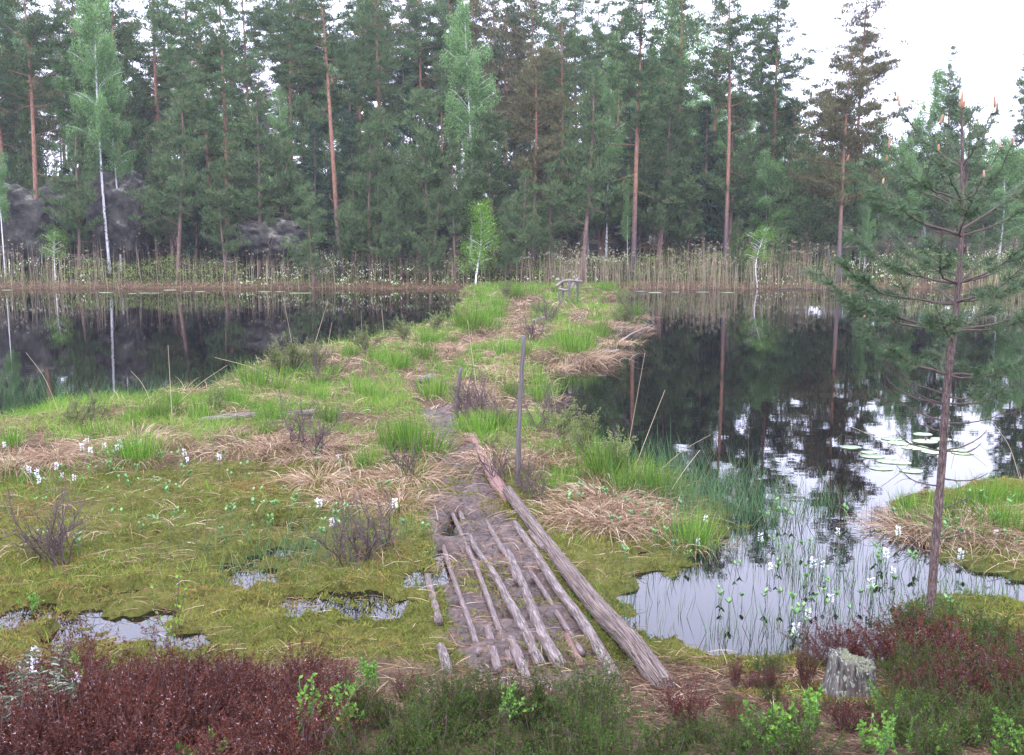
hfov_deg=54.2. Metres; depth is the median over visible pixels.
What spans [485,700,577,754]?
heather bush
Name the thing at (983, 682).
heather bush
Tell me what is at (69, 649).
heather bush
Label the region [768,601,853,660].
bare shrub
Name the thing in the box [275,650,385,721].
heather bush
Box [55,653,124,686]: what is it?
heather bush
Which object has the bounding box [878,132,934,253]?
birch tree
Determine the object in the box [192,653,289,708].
heather bush
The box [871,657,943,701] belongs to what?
heather bush
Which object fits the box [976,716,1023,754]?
heather bush
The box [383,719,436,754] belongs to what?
heather bush
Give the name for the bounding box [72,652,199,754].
heather bush
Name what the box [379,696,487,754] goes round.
heather bush
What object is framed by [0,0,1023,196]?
sky
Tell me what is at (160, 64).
pine tree
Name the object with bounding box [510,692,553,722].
heather bush
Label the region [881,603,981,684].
heather bush
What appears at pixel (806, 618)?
bogbean plant
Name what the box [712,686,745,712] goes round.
heather bush
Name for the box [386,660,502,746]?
heather bush
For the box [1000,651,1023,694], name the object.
heather bush
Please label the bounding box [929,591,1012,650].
heather bush
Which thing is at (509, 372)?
sedge tussock
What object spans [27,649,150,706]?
heather bush
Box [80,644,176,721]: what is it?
heather bush
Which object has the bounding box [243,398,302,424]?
grass tussock
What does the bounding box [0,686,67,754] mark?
heather bush
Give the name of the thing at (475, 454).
sedge tussock
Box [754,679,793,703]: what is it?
heather bush
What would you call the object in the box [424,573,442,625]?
log
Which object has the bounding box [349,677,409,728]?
heather bush
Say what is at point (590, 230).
birch tree
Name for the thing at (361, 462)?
grass tussock
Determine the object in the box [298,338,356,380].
bare shrub
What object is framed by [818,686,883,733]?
heather bush
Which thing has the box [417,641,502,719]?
heather bush
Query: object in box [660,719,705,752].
heather bush
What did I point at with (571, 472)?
grass tussock
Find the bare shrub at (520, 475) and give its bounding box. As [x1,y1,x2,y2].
[498,440,555,493]
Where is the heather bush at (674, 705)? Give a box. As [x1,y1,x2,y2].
[658,660,717,726]
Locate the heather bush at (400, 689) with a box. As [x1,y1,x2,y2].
[387,664,430,701]
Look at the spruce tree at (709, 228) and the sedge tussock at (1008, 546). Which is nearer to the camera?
the sedge tussock at (1008, 546)
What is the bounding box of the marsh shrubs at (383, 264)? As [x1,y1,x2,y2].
[0,244,1023,286]
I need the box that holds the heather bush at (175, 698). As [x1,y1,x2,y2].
[114,668,246,752]
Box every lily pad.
[840,445,861,448]
[860,450,876,453]
[860,454,884,458]
[869,466,892,469]
[876,458,903,463]
[881,437,901,439]
[887,440,911,444]
[892,461,910,464]
[899,468,922,472]
[901,445,927,449]
[912,439,937,442]
[913,432,931,435]
[921,449,938,453]
[930,437,951,440]
[951,450,973,454]
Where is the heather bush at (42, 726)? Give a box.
[3,666,161,754]
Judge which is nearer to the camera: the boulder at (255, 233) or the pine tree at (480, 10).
the boulder at (255, 233)
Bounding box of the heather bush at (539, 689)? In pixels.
[465,647,583,732]
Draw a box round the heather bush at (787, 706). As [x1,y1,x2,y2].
[763,689,808,728]
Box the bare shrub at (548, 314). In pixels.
[530,295,565,324]
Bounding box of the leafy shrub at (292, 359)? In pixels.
[267,331,323,372]
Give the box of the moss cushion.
[727,676,909,702]
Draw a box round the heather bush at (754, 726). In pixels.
[727,697,787,751]
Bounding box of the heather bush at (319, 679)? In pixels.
[268,655,329,705]
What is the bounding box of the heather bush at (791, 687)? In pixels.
[775,676,793,688]
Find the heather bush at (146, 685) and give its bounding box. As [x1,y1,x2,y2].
[46,646,197,753]
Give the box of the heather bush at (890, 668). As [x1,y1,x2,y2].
[859,627,963,692]
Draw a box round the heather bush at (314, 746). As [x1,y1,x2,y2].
[257,704,366,754]
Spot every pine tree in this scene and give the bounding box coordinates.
[0,0,63,178]
[0,0,87,273]
[0,11,75,174]
[11,0,57,161]
[18,0,75,183]
[22,0,136,248]
[36,55,68,181]
[44,150,52,172]
[45,108,57,174]
[50,151,59,167]
[52,2,153,99]
[58,0,158,148]
[72,0,151,158]
[113,0,194,235]
[117,54,172,178]
[145,0,232,249]
[147,53,177,129]
[155,0,257,259]
[163,40,222,167]
[173,0,284,268]
[205,0,287,147]
[218,40,276,147]
[240,0,335,177]
[246,61,273,125]
[248,0,306,135]
[259,84,275,130]
[261,0,356,185]
[262,0,337,177]
[262,104,272,132]
[265,102,284,135]
[276,0,373,273]
[314,0,413,139]
[325,1,390,128]
[331,0,437,165]
[338,0,431,144]
[348,0,406,93]
[372,0,460,151]
[381,0,457,150]
[394,0,462,173]
[397,4,447,173]
[410,0,486,181]
[411,49,467,227]
[422,0,499,189]
[423,0,523,159]
[461,0,483,158]
[469,0,529,210]
[471,0,576,241]
[472,0,546,182]
[491,40,586,268]
[500,57,534,193]
[501,141,534,158]
[525,19,588,234]
[527,0,602,262]
[529,0,607,229]
[567,0,618,240]
[569,57,631,240]
[582,0,657,240]
[591,0,700,272]
[606,50,642,229]
[620,0,726,161]
[630,0,724,254]
[680,0,781,267]
[690,4,743,241]
[734,0,840,257]
[734,13,796,250]
[788,45,897,284]
[799,0,915,262]
[936,41,961,248]
[1007,63,1023,225]
[1012,54,1023,201]
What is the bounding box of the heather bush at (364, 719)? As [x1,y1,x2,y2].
[308,674,388,745]
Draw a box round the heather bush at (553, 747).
[492,703,608,754]
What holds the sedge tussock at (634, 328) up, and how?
on the ground at (132, 604)
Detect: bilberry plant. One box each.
[16,591,43,611]
[41,650,113,680]
[172,726,227,754]
[296,673,365,740]
[333,681,364,721]
[349,656,381,693]
[354,657,377,676]
[497,681,536,725]
[739,714,803,754]
[741,699,798,739]
[743,700,799,754]
[773,685,823,732]
[785,683,824,709]
[855,715,899,752]
[867,679,905,713]
[872,710,918,754]
[875,690,930,718]
[921,719,963,754]
[972,707,1014,750]
[990,719,1023,754]
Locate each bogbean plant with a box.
[21,466,31,479]
[33,468,38,484]
[37,476,46,490]
[54,462,64,475]
[75,537,82,557]
[152,514,158,529]
[170,506,178,523]
[215,453,221,464]
[223,505,235,518]
[226,502,234,517]
[250,497,255,514]
[267,513,273,528]
[292,489,299,503]
[312,498,322,514]
[392,498,398,511]
[400,517,407,538]
[578,481,584,500]
[607,514,620,528]
[622,544,628,561]
[652,526,668,540]
[672,539,678,553]
[724,597,732,616]
[733,558,741,571]
[761,587,768,603]
[778,588,784,603]
[784,507,795,521]
[787,622,800,649]
[788,591,796,612]
[790,605,799,622]
[796,602,813,621]
[801,608,811,629]
[807,591,818,606]
[809,556,817,575]
[820,587,840,600]
[824,594,833,614]
[825,576,831,588]
[841,502,850,519]
[867,577,877,602]
[871,541,878,554]
[874,547,889,568]
[875,551,884,571]
[890,573,897,592]
[895,526,900,544]
[908,549,917,568]
[944,593,954,611]
[957,548,967,567]
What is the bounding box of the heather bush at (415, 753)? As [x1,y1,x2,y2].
[365,732,455,754]
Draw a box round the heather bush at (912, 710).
[863,683,945,744]
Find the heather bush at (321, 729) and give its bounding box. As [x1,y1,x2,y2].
[251,671,383,754]
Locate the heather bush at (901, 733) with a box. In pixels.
[872,707,941,748]
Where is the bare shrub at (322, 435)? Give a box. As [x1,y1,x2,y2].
[292,404,341,455]
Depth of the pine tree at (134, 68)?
62.18 m
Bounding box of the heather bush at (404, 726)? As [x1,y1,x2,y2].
[360,688,441,754]
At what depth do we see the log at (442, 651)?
5.86 m
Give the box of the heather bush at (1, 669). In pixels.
[0,644,15,683]
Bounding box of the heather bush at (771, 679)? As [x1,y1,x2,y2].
[762,659,782,690]
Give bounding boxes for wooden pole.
[515,336,525,486]
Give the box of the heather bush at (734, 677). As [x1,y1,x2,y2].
[728,652,743,689]
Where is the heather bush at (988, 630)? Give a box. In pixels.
[965,602,1023,648]
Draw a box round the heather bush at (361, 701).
[302,659,390,723]
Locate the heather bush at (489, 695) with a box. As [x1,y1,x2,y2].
[476,677,504,708]
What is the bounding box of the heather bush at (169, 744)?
[89,680,246,754]
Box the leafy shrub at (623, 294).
[612,285,635,303]
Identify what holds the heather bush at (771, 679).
on the ground at (132, 604)
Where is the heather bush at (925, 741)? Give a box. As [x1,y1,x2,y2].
[888,688,979,754]
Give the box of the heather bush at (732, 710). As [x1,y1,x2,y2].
[714,696,764,725]
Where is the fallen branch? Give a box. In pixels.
[623,324,651,339]
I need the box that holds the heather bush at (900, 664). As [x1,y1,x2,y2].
[880,631,973,695]
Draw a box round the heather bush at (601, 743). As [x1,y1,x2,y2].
[558,691,666,754]
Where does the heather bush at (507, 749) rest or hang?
on the ground at (132, 604)
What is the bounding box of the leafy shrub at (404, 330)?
[384,314,414,340]
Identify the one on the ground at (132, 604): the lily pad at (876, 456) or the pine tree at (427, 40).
the pine tree at (427, 40)
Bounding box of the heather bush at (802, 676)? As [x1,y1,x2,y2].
[794,635,823,685]
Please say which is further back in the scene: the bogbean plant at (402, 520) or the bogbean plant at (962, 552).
the bogbean plant at (402, 520)
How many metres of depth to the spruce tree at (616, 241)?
57.66 m
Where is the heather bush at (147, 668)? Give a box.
[122,646,193,689]
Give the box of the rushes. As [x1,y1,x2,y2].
[0,357,1023,655]
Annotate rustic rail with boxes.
[555,277,582,298]
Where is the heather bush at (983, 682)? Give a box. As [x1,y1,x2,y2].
[952,651,1023,710]
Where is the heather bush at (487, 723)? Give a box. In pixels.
[444,686,510,743]
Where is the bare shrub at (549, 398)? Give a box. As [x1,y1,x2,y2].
[523,380,579,418]
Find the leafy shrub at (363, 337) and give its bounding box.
[347,322,396,354]
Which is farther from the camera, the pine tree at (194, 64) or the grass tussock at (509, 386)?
the pine tree at (194, 64)
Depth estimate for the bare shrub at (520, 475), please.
9.72 m
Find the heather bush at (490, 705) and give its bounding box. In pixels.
[438,660,526,726]
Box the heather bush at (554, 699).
[530,673,584,722]
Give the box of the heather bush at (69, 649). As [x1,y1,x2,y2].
[14,620,107,681]
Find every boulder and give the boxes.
[0,183,86,271]
[85,171,164,268]
[229,217,308,262]
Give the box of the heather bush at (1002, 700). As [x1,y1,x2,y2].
[950,663,1023,723]
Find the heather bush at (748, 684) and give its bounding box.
[738,669,761,689]
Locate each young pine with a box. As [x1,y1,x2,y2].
[0,100,20,183]
[0,104,54,188]
[2,117,16,146]
[21,165,47,190]
[29,129,109,276]
[50,156,79,190]
[71,187,91,264]
[90,115,157,174]
[120,142,165,206]
[123,88,213,276]
[127,119,213,268]
[138,173,153,181]
[140,160,176,269]
[176,132,238,259]
[193,118,240,248]
[198,160,252,281]
[211,88,310,276]
[217,111,283,262]
[252,132,326,268]
[263,144,308,273]
[280,181,338,285]
[285,90,368,251]
[304,157,341,245]
[325,120,379,225]
[326,117,401,280]
[328,177,373,258]
[329,183,367,280]
[340,118,421,265]
[364,104,437,280]
[372,177,409,283]
[383,86,466,268]
[400,159,447,259]
[404,132,465,262]
[412,186,449,283]
[419,151,466,263]
[433,128,478,283]
[441,108,543,272]
[447,197,486,261]
[454,157,499,258]
[485,187,511,248]
[489,196,528,282]
[498,168,541,283]
[502,167,516,216]
[510,185,542,250]
[511,111,578,244]
[520,138,589,261]
[530,158,565,274]
[533,67,626,283]
[563,127,642,258]
[563,180,583,244]
[570,129,631,258]
[611,152,669,259]
[612,109,702,264]
[638,112,729,260]
[640,141,699,262]
[643,149,683,269]
[665,184,707,264]
[678,190,701,262]
[684,94,772,262]
[695,169,733,258]
[723,217,749,283]
[730,98,795,250]
[733,160,780,248]
[743,98,818,255]
[764,98,868,271]
[767,228,789,275]
[809,166,850,255]
[822,121,906,266]
[853,162,896,265]
[866,166,910,255]
[886,127,941,244]
[893,234,910,279]
[906,95,976,246]
[919,100,1006,254]
[950,162,1013,261]
[975,119,1023,249]
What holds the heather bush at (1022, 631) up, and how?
on the ground at (132, 604)
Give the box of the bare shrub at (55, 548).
[6,494,87,566]
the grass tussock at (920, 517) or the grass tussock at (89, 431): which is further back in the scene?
the grass tussock at (89, 431)
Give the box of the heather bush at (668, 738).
[621,695,720,754]
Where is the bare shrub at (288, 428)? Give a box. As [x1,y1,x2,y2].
[258,385,345,449]
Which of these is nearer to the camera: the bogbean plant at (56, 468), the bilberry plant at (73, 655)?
the bilberry plant at (73, 655)
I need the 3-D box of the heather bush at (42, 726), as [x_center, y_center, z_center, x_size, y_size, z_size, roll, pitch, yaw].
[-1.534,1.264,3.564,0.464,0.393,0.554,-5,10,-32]
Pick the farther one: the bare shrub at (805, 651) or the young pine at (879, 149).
the young pine at (879, 149)
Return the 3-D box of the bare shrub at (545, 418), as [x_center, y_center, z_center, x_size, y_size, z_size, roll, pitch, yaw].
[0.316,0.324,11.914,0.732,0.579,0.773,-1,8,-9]
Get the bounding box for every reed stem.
[168,351,172,423]
[625,354,644,463]
[638,391,664,458]
[853,427,909,464]
[995,425,1019,478]
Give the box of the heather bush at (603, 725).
[536,665,645,754]
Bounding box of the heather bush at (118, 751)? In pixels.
[69,695,183,754]
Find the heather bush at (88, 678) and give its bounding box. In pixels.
[17,624,149,751]
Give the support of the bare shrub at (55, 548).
on the ground at (132, 604)
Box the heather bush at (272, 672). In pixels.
[241,659,299,696]
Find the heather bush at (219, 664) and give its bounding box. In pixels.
[188,641,271,700]
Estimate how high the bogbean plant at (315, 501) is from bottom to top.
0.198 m
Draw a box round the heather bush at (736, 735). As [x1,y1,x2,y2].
[714,709,764,754]
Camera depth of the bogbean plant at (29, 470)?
10.29 m
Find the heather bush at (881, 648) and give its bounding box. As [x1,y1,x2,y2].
[847,606,972,674]
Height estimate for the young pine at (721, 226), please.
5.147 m
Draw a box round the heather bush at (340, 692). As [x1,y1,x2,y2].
[288,672,368,725]
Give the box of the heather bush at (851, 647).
[793,615,876,666]
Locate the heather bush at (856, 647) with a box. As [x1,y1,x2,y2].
[816,612,890,670]
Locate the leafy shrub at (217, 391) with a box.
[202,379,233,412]
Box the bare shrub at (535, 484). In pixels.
[517,461,550,503]
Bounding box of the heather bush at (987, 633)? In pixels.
[962,628,1021,666]
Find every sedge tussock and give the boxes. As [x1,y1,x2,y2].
[0,442,77,486]
[0,442,104,472]
[0,449,76,477]
[36,434,145,471]
[51,419,211,461]
[129,423,233,445]
[132,429,217,453]
[181,422,269,448]
[187,431,296,466]
[225,430,328,463]
[250,461,373,493]
[254,447,349,472]
[256,392,317,401]
[285,436,400,475]
[286,479,407,511]
[288,436,365,457]
[289,398,361,411]
[304,465,414,498]
[323,381,379,390]
[327,475,430,501]
[330,481,461,525]
[343,457,476,488]
[365,384,414,392]
[369,371,422,379]
[401,341,462,352]
[419,342,473,352]
[436,394,522,403]
[437,378,496,388]
[439,429,535,448]
[443,440,560,479]
[449,381,516,398]
[464,340,507,346]
[466,364,536,381]
[490,482,691,538]
[491,494,659,546]
[494,316,534,323]
[497,442,593,473]
[502,437,554,450]
[509,434,602,460]
[514,341,558,349]
[514,468,678,514]
[522,495,688,551]
[524,360,586,372]
[524,448,625,470]
[534,345,628,370]
[536,475,707,523]
[548,359,618,368]
[556,346,637,367]
[559,305,619,317]
[578,319,631,329]
[589,497,708,547]
[601,336,650,349]
[611,322,659,332]
[839,502,975,550]
[856,519,1009,570]
[874,504,1023,558]
[910,496,1023,542]
[918,515,1023,565]
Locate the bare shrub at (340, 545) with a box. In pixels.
[299,487,404,565]
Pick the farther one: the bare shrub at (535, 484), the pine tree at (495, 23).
the pine tree at (495, 23)
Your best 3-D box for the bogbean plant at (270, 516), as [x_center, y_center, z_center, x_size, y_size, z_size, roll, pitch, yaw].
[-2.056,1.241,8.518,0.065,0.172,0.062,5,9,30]
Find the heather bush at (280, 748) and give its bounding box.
[211,679,369,754]
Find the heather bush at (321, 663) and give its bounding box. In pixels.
[265,634,333,696]
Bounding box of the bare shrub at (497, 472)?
[464,434,515,482]
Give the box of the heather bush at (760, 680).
[743,665,778,688]
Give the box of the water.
[0,289,1023,659]
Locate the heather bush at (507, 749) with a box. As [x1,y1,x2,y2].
[459,728,536,754]
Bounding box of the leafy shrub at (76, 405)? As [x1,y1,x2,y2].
[58,392,96,426]
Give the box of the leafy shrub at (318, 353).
[294,336,339,368]
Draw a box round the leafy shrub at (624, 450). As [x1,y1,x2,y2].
[588,426,639,469]
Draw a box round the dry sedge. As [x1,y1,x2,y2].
[0,282,1023,717]
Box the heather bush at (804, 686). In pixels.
[790,676,820,691]
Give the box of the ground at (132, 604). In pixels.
[0,176,1023,754]
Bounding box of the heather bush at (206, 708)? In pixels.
[161,668,255,747]
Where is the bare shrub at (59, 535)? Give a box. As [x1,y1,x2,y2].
[0,475,104,561]
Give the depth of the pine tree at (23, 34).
71.25 m
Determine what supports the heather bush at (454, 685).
on the ground at (132, 604)
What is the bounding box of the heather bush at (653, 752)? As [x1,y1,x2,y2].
[637,724,698,754]
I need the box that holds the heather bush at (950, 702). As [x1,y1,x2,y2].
[882,651,974,732]
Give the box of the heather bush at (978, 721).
[921,679,1023,747]
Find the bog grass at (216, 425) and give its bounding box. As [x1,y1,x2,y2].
[0,279,1023,647]
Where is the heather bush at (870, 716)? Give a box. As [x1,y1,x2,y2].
[848,704,890,727]
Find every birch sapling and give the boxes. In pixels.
[33,226,70,279]
[451,196,508,284]
[736,219,783,287]
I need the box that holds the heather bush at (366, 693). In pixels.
[356,683,374,702]
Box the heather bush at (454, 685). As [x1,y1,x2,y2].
[447,669,468,699]
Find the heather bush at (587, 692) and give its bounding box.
[520,628,647,735]
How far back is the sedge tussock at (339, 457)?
10.83 m
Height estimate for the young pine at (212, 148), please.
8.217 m
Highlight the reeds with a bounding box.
[0,233,1023,289]
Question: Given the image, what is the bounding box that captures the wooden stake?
[452,366,462,419]
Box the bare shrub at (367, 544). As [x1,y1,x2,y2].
[321,487,402,572]
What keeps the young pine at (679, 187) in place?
on the ground at (132, 604)
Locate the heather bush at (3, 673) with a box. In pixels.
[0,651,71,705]
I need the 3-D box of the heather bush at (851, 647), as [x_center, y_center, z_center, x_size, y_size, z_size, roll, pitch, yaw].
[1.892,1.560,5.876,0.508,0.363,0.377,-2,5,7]
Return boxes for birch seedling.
[148,575,186,643]
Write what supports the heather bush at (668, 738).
on the ground at (132, 604)
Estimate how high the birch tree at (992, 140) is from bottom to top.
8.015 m
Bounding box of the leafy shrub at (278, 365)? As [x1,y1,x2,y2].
[252,340,290,374]
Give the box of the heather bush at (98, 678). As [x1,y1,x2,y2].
[5,649,124,730]
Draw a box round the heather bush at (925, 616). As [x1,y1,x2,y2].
[865,576,963,636]
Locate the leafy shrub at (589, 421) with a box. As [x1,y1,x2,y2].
[561,397,601,454]
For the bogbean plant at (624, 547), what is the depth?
7.79 m
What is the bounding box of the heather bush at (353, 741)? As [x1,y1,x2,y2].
[312,698,408,754]
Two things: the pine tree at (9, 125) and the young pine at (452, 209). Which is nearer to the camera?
the young pine at (452, 209)
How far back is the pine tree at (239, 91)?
65.45 m
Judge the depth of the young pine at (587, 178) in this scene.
46.34 m
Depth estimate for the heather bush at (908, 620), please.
5.86 m
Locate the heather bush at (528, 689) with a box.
[523,681,555,698]
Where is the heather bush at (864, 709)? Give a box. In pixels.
[850,692,879,711]
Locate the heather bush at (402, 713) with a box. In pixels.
[373,685,451,739]
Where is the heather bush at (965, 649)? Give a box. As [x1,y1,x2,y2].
[928,610,1000,674]
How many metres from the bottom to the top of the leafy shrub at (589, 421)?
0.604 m
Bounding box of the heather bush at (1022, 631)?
[992,619,1023,653]
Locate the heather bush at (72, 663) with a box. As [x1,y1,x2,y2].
[27,656,80,707]
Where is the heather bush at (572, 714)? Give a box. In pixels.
[545,682,622,736]
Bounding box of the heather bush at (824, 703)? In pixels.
[817,686,846,710]
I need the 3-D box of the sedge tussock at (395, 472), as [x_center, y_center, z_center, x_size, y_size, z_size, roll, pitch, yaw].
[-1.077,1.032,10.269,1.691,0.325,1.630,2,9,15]
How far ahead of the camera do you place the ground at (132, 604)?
8.28 m
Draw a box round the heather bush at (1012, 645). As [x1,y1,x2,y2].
[985,609,1023,691]
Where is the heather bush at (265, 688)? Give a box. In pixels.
[154,650,266,724]
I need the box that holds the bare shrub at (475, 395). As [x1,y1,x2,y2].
[454,368,498,414]
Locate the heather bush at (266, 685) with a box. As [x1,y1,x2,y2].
[204,652,315,734]
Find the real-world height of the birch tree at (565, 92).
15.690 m
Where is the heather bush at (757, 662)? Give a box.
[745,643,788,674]
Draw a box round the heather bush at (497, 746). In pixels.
[451,712,560,754]
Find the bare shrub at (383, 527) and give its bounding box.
[355,489,412,550]
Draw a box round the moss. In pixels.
[0,445,1023,679]
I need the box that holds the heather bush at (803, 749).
[760,700,855,754]
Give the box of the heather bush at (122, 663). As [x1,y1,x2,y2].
[72,645,172,698]
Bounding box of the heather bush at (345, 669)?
[275,650,361,704]
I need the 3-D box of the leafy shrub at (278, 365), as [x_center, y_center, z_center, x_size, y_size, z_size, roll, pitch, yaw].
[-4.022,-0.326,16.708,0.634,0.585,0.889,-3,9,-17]
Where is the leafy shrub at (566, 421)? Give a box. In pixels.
[537,398,586,440]
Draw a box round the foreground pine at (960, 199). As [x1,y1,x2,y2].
[796,91,1023,621]
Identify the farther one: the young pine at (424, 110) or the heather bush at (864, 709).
the young pine at (424, 110)
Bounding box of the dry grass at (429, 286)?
[0,278,1005,288]
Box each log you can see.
[197,409,314,423]
[418,374,434,382]
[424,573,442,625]
[436,642,452,672]
[441,545,481,653]
[451,512,513,664]
[458,510,546,665]
[468,433,507,501]
[484,625,502,673]
[485,519,516,582]
[490,573,532,655]
[502,486,677,688]
[505,548,567,668]
[505,635,531,678]
[512,520,619,675]
[524,562,585,656]
[527,529,544,550]
[564,632,582,665]
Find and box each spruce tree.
[0,0,45,174]
[1,157,16,183]
[60,0,114,192]
[85,148,116,264]
[118,19,164,184]
[141,251,155,265]
[168,129,219,268]
[172,39,210,223]
[204,175,235,267]
[235,113,287,264]
[273,61,308,178]
[291,133,319,215]
[295,120,336,256]
[332,129,372,252]
[334,48,361,195]
[374,52,418,216]
[374,128,421,261]
[435,198,458,259]
[495,42,533,197]
[505,126,544,245]
[554,50,613,202]
[554,164,582,246]
[594,106,653,252]
[609,135,649,245]
[674,104,733,262]
[681,88,696,157]
[733,75,745,92]
[737,170,754,252]
[782,135,808,254]
[887,135,918,241]
[912,211,930,235]
[926,211,940,232]
[1011,132,1020,150]
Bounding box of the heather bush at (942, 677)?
[895,643,1015,707]
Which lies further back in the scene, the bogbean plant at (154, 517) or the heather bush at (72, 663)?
the bogbean plant at (154, 517)
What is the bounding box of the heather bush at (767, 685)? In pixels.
[754,671,789,689]
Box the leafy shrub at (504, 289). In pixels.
[496,275,514,297]
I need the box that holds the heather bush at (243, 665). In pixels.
[183,641,278,688]
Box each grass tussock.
[0,420,51,455]
[51,422,186,473]
[55,415,131,446]
[87,400,155,429]
[94,389,192,421]
[136,400,171,419]
[148,389,200,411]
[173,394,223,422]
[199,380,273,407]
[200,373,260,403]
[212,354,308,392]
[229,425,264,444]
[233,414,285,435]
[238,371,304,394]
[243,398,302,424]
[261,349,322,371]
[284,384,313,399]
[291,383,335,402]
[300,398,360,428]
[303,368,341,388]
[306,360,355,378]
[318,438,395,474]
[335,340,370,358]
[342,406,511,480]
[346,375,388,398]
[349,342,403,358]
[350,412,451,448]
[353,415,435,453]
[356,379,416,400]
[370,346,442,370]
[397,323,464,345]
[399,364,466,400]
[402,337,442,361]
[417,355,449,370]
[425,299,507,333]
[437,332,469,347]
[441,309,502,328]
[441,408,481,434]
[449,406,535,438]
[458,291,489,303]
[460,347,492,362]
[472,306,517,332]
[474,299,526,319]
[476,333,520,358]
[480,295,516,310]
[484,405,516,431]
[487,375,529,401]
[498,282,540,299]
[502,356,569,388]
[508,342,545,358]
[513,322,596,343]
[517,371,578,404]
[518,298,552,316]
[521,433,560,449]
[523,282,548,296]
[525,430,647,482]
[526,456,580,499]
[543,285,566,293]
[543,325,619,363]
[546,461,602,486]
[547,309,570,319]
[554,321,616,348]
[559,294,591,307]
[559,431,658,491]
[567,448,704,500]
[575,317,621,338]
[583,279,623,292]
[588,287,615,297]
[592,466,668,497]
[604,305,639,318]
[612,461,737,514]
[613,298,661,320]
[620,498,749,563]
[858,484,986,532]
[870,486,925,516]
[872,491,991,552]
[910,484,1014,524]
[949,467,1019,512]
[954,487,1023,545]
[959,515,1002,546]
[979,469,1023,504]
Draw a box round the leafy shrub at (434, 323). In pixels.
[423,308,454,331]
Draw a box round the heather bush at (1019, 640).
[970,629,1023,703]
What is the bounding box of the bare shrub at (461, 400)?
[430,364,492,418]
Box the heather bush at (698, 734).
[681,707,725,742]
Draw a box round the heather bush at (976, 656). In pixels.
[913,618,1023,697]
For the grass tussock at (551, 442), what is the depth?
11.06 m
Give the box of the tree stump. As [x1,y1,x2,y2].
[820,646,876,701]
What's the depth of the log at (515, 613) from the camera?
6.75 m
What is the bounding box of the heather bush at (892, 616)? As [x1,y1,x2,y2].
[865,589,953,646]
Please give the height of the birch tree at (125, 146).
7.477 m
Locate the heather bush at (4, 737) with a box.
[0,655,79,754]
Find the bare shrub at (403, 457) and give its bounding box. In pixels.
[378,431,426,477]
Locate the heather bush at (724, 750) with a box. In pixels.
[688,696,783,754]
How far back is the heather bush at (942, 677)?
4.56 m
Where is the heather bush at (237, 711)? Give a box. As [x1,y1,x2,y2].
[204,672,327,754]
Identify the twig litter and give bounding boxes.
[412,419,1023,754]
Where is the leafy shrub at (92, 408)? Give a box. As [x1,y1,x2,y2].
[82,389,117,419]
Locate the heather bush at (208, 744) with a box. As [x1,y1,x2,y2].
[153,704,268,754]
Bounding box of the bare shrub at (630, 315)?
[610,301,649,325]
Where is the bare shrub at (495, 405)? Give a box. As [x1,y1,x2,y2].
[468,382,527,427]
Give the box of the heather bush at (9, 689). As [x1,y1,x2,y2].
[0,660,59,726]
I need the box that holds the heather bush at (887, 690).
[862,671,944,721]
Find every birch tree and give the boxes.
[0,0,36,164]
[0,149,10,276]
[0,164,10,269]
[44,29,110,187]
[58,126,70,157]
[63,0,130,271]
[87,33,137,270]
[102,122,149,170]
[115,71,148,172]
[144,35,191,153]
[189,180,222,239]
[204,103,253,209]
[267,86,297,174]
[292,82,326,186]
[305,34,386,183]
[341,196,374,260]
[438,0,508,268]
[531,38,578,202]
[571,152,597,235]
[571,159,597,256]
[578,189,611,239]
[589,31,639,259]
[620,165,632,264]
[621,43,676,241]
[639,61,682,244]
[681,84,710,154]
[681,88,746,172]
[701,114,727,179]
[701,163,725,258]
[718,199,748,249]
[721,89,745,168]
[734,129,758,178]
[734,198,755,248]
[735,94,767,143]
[739,146,799,254]
[767,150,796,255]
[768,120,807,172]
[776,86,791,162]
[796,143,856,260]
[812,158,856,247]
[855,164,867,267]
[857,181,876,271]
[869,134,897,219]
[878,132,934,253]
[904,64,959,244]
[947,153,995,244]
[970,131,1023,261]
[985,138,998,162]
[1010,176,1023,243]
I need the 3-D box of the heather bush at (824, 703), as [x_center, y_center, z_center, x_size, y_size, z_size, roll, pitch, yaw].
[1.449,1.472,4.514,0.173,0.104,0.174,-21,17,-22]
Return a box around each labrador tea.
[0,651,39,695]
[0,660,58,735]
[12,666,83,717]
[27,643,75,665]
[28,657,67,702]
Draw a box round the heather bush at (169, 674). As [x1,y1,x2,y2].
[130,654,207,715]
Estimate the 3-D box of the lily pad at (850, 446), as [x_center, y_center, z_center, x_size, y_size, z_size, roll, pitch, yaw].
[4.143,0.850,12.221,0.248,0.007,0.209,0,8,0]
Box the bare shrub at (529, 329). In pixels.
[510,304,550,341]
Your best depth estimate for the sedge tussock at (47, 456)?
10.75 m
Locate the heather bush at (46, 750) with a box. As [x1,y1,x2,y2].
[2,705,113,754]
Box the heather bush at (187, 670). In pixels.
[117,612,259,732]
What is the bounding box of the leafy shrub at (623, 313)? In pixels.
[608,298,631,323]
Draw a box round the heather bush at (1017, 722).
[962,688,1023,744]
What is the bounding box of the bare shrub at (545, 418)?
[508,383,571,429]
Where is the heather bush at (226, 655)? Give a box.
[188,650,266,678]
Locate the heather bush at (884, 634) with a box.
[854,615,932,667]
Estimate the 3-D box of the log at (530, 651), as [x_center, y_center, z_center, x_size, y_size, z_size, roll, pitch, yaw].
[-0.057,1.542,7.016,0.064,0.082,2.059,-2,8,-11]
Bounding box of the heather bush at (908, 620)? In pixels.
[879,600,956,661]
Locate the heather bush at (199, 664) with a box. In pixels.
[156,647,225,687]

